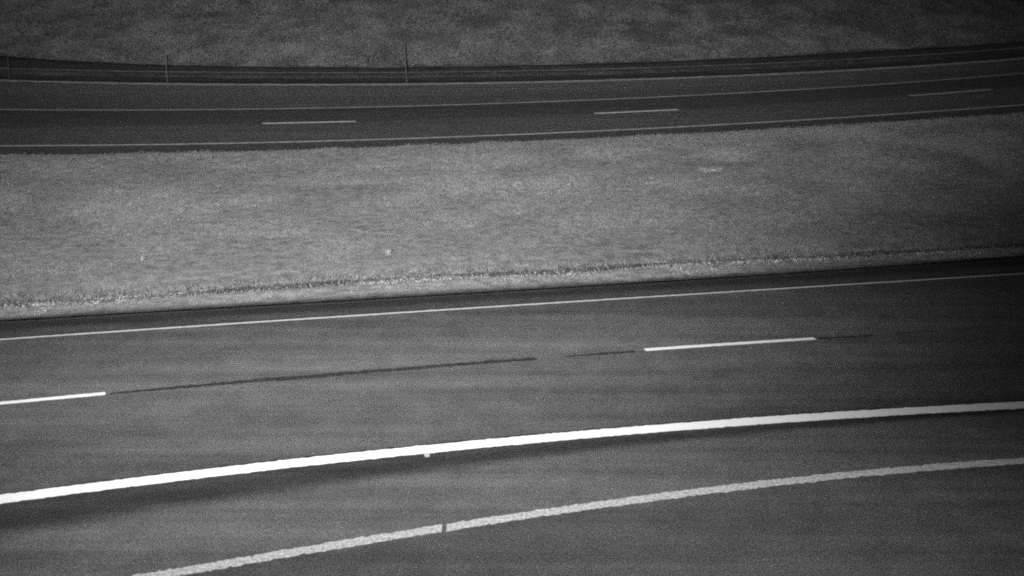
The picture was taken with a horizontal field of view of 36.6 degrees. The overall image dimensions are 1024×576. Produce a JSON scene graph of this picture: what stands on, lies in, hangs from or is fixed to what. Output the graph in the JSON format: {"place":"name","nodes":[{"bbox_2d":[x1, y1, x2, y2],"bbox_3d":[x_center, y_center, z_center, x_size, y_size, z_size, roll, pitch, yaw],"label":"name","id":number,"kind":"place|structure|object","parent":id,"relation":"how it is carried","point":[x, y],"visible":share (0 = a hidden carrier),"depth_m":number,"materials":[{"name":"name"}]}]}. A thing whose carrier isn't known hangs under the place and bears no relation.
{"place":"outdoors","nodes":[
{"label":"outdoors","id":0,"kind":"place"},
{"bbox_2d":[0,257,1023,575],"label":"road","id":1,"kind":"structure","parent":0,"point":[852,423],"depth_m":22.37,"materials":[{"name":"grey asphalt"}]},
{"bbox_2d":[0,58,1023,155],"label":"road","id":2,"kind":"structure","parent":0,"point":[60,118],"depth_m":57.01,"materials":[{"name":"grey asphalt"}]},
{"bbox_2d":[0,112,1023,320],"bbox_3d":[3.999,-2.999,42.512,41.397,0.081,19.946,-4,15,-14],"label":"grass","id":3,"kind":"structure","parent":0,"point":[813,251],"depth_m":38.95,"materials":[{"name":"grey plant"}]},
{"bbox_2d":[384,248,391,254],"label":"litter","id":4,"kind":"object","parent":3,"relation":"on","point":[388,251],"visible":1,"depth_m":33.40,"materials":[{"name":"white"}]},
{"bbox_2d":[697,166,723,171],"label":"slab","id":5,"kind":"structure","parent":3,"relation":"on","point":[710,169],"depth_m":43.48,"materials":[{"name":"grey concrete"}]},
{"bbox_2d":[0,0,1023,67],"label":"hillside","id":6,"kind":"structure","parent":0,"point":[635,36],"depth_m":78.15,"materials":[{"name":"grey plant"}]},
{"bbox_2d":[0,0,1023,66],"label":"scrub","id":7,"kind":"object","parent":6,"relation":"on","point":[87,45],"visible":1,"depth_m":78.45,"materials":[{"name":"grey plant"}]},
{"bbox_2d":[0,42,1023,83],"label":"guardrail","id":8,"kind":"object","parent":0,"point":[31,69],"visible":0.98,"depth_m":71.16,"materials":[{"name":"metal"}]},
{"bbox_2d":[0,246,1023,317],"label":"dry grass","id":9,"kind":"structure","parent":0,"point":[563,274],"depth_m":31.60,"materials":[{"name":"grey plant"}]},
{"bbox_2d":[0,45,1023,321],"bbox_3d":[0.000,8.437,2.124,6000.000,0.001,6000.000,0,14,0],"label":"ground","id":10,"kind":"structure","parent":0,"point":[494,291],"depth_m":35.69,"materials":[{"name":"grey soil"}]},
{"bbox_2d":[404,42,406,81],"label":"marker post","id":11,"kind":"object","parent":10,"relation":"on","point":[405,61],"visible":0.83,"depth_m":65.16,"materials":[{"name":"grey"}]}
]}

